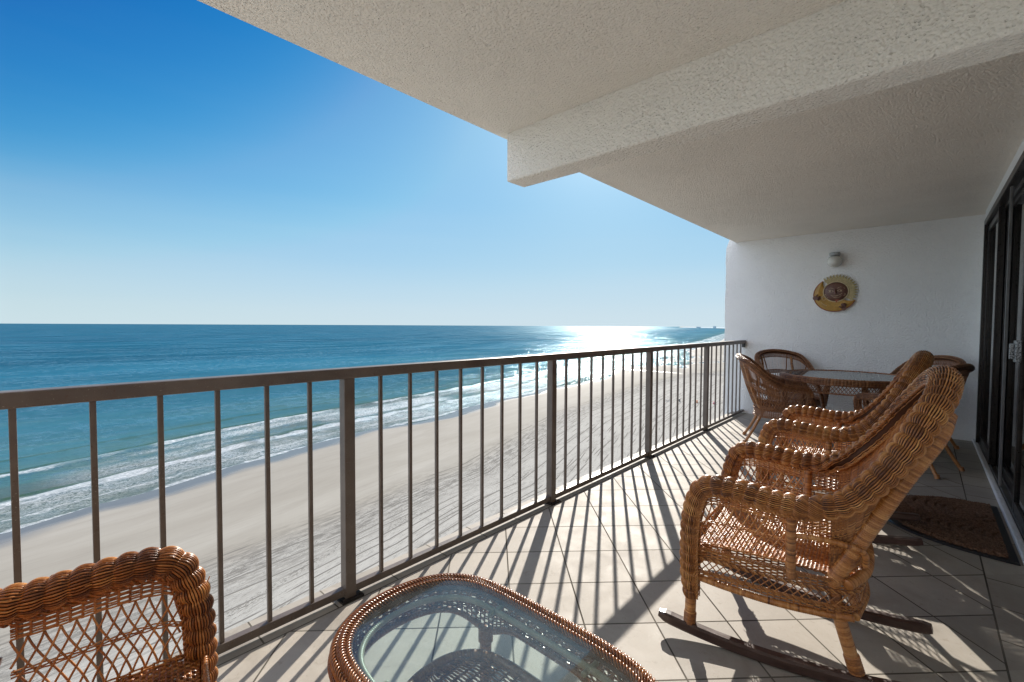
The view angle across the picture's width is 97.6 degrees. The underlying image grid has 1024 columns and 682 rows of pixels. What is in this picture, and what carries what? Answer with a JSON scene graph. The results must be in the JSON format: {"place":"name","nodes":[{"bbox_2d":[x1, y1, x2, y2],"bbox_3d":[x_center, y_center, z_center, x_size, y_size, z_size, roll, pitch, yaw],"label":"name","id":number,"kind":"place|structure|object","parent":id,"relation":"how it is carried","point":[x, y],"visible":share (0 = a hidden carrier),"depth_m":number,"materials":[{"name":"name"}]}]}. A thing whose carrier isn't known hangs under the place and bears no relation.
{"place":"outdoors","nodes":[
{"label":"outdoors","id":0,"kind":"place"},
{"bbox_2d":[0,338,723,681],"bbox_3d":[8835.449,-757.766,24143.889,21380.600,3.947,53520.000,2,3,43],"label":"beach","id":1,"kind":"structure","parent":0,"point":[50,547],"depth_m":73.07,"materials":[{"name":"beige sand"}]},
{"bbox_2d":[0,323,724,533],"bbox_3d":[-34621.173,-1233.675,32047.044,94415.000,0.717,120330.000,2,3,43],"label":"water","id":2,"kind":"structure","parent":0,"point":[54,462],"depth_m":233.42,"materials":[{"name":"blue liquid"}]},
{"bbox_2d":[0,0,728,326],"label":"sky","id":3,"kind":"structure","parent":0,"point":[162,161],"materials":[{"name":"blue"}]},
{"bbox_2d":[111,412,1023,681],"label":"floor","id":4,"kind":"structure","parent":0,"point":[600,557],"depth_m":2.05,"materials":[{"name":"beige tile"}]},
{"bbox_2d":[0,546,218,681],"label":"wicker armchair","id":5,"kind":"object","parent":4,"relation":"on","point":[179,573],"visible":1,"depth_m":1.09,"materials":[{"name":"brown wicker"}]},
{"bbox_2d":[0,340,745,681],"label":"balcony railing","id":6,"kind":"object","parent":4,"relation":"on","point":[344,594],"visible":1,"depth_m":2.05,"materials":[{"name":"brown metal"}]},
{"bbox_2d":[327,573,657,681],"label":"coffee table","id":7,"kind":"object","parent":4,"relation":"on","point":[346,662],"visible":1,"depth_m":1.23,"materials":[{"name":"wicker"}]},
{"bbox_2d":[736,353,813,447],"bbox_3d":[2.823,0.623,4.868,0.727,0.961,0.718,1,2,27],"label":"dining chair","id":8,"kind":"object","parent":4,"relation":"on","point":[761,406],"visible":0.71,"depth_m":4.72,"materials":[{"name":"brown wicker"}]},
{"bbox_2d":[754,349,829,426],"bbox_3d":[3.525,0.597,5.717,0.719,0.961,0.727,0,2,-1],"label":"dining chair","id":9,"kind":"object","parent":4,"relation":"on","point":[798,358],"visible":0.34,"depth_m":5.94,"materials":[{"name":"brown wicker"}]},
{"bbox_2d":[658,365,964,681],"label":"rocking chair","id":10,"kind":"object","parent":4,"relation":"on","point":[882,465],"visible":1,"depth_m":1.64,"materials":[{"name":"orange wicker"}]},
{"bbox_2d":[779,369,896,444],"bbox_3d":[3.521,0.732,4.747,1.213,0.760,1.213,2,3,43],"label":"dining table","id":11,"kind":"object","parent":4,"relation":"on","point":[852,379],"visible":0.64,"depth_m":4.54,"materials":[{"name":"brown wicker"}]},
{"bbox_2d":[755,350,934,545],"bbox_3d":[2.058,0.599,2.871,0.914,1.117,0.732,2,3,41],"label":"rocking chair","id":12,"kind":"object","parent":4,"relation":"on","point":[853,429],"visible":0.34,"depth_m":2.73,"materials":[{"name":"orange wicker"}]},
{"bbox_2d":[861,355,965,448],"bbox_3d":[4.329,0.631,4.837,0.727,0.961,0.718,0,2,0],"label":"dining chair","id":13,"kind":"object","parent":4,"relation":"on","point":[944,359],"visible":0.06,"depth_m":4.83,"materials":[{"name":"brown wicker"}]},
{"bbox_2d":[853,363,974,478],"bbox_3d":[3.607,0.655,4.029,0.718,0.961,0.727,-1,2,-27],"label":"dining chair","id":14,"kind":"object","parent":4,"relation":"on","point":[965,370],"visible":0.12,"depth_m":3.93,"materials":[{"name":"brown wicker"}]},
{"bbox_2d":[888,495,1020,565],"bbox_3d":[2.800,1.142,2.936,0.600,0.038,1.040,2,3,43],"label":"doormat","id":15,"kind":"object","parent":4,"relation":"on","point":[977,528],"visible":0.92,"depth_m":2.78,"materials":[{"name":"brown fabric"}]},
{"bbox_2d":[972,439,1023,563],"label":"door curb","id":16,"kind":"structure","parent":4,"relation":"on","point":[1013,530],"depth_m":3.07,"materials":[{"name":"grey metal"}]},
{"bbox_2d":[198,0,1023,241],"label":"ceiling","id":17,"kind":"structure","parent":0,"point":[946,145],"depth_m":2.42,"materials":[{"name":"paint"}]},
{"bbox_2d":[507,0,1023,186],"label":"ceiling beam","id":18,"kind":"structure","parent":17,"relation":"attached to","point":[845,50],"depth_m":1.85,"materials":[{"name":"paint"}]},
{"bbox_2d":[682,327,724,327],"bbox_3d":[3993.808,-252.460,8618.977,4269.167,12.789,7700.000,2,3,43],"label":"hills","id":19,"kind":"structure","parent":0,"point":[703,327],"depth_m":9923.62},
{"bbox_2d":[723,214,985,440],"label":"end wall","id":20,"kind":"structure","parent":0,"point":[919,285],"depth_m":5.55,"materials":[{"name":"white paint"}]},
{"bbox_2d":[827,252,842,267],"bbox_3d":[4.085,-1.027,5.678,0.168,0.192,0.169,2,3,43],"label":"wall lamp","id":21,"kind":"object","parent":20,"relation":"attached to","point":[835,259],"visible":1,"depth_m":5.63,"materials":[{"name":"white glass"}]},
{"bbox_2d":[813,274,857,311],"bbox_3d":[4.116,-0.612,5.718,0.474,0.477,0.086,2,3,43],"label":"sun moon plaque","id":22,"kind":"object","parent":20,"relation":"attached to","point":[833,294],"visible":1,"depth_m":5.72,"materials":[{"name":"ceramic"}]},
{"bbox_2d":[985,139,1023,218],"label":"house wall","id":23,"kind":"structure","parent":0,"point":[1020,150],"depth_m":3.47,"materials":[{"name":"white paint"}]},
{"bbox_2d":[975,151,1023,540],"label":"sliding door","id":24,"kind":"structure","parent":23,"relation":"attached to","point":[999,438],"depth_m":3.69,"materials":[{"name":"brown metal"}]},
{"bbox_2d":[980,206,1005,465],"bbox_3d":[4.603,-0.046,4.313,0.044,2.280,1.029,2,3,43],"label":"door panel","id":25,"kind":"structure","parent":24,"relation":"in","point":[996,230],"depth_m":4.20,"materials":[{"name":"black glass"}]},
{"bbox_2d":[996,185,1023,494],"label":"door panel","id":26,"kind":"structure","parent":24,"relation":"in","point":[1018,203],"depth_m":3.56,"materials":[{"name":"brown metal"}]},
{"bbox_2d":[1012,248,1023,532],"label":"door panel","id":27,"kind":"structure","parent":24,"relation":"in","point":[1018,479],"depth_m":2.90,"materials":[{"name":"brown metal"}]}
]}

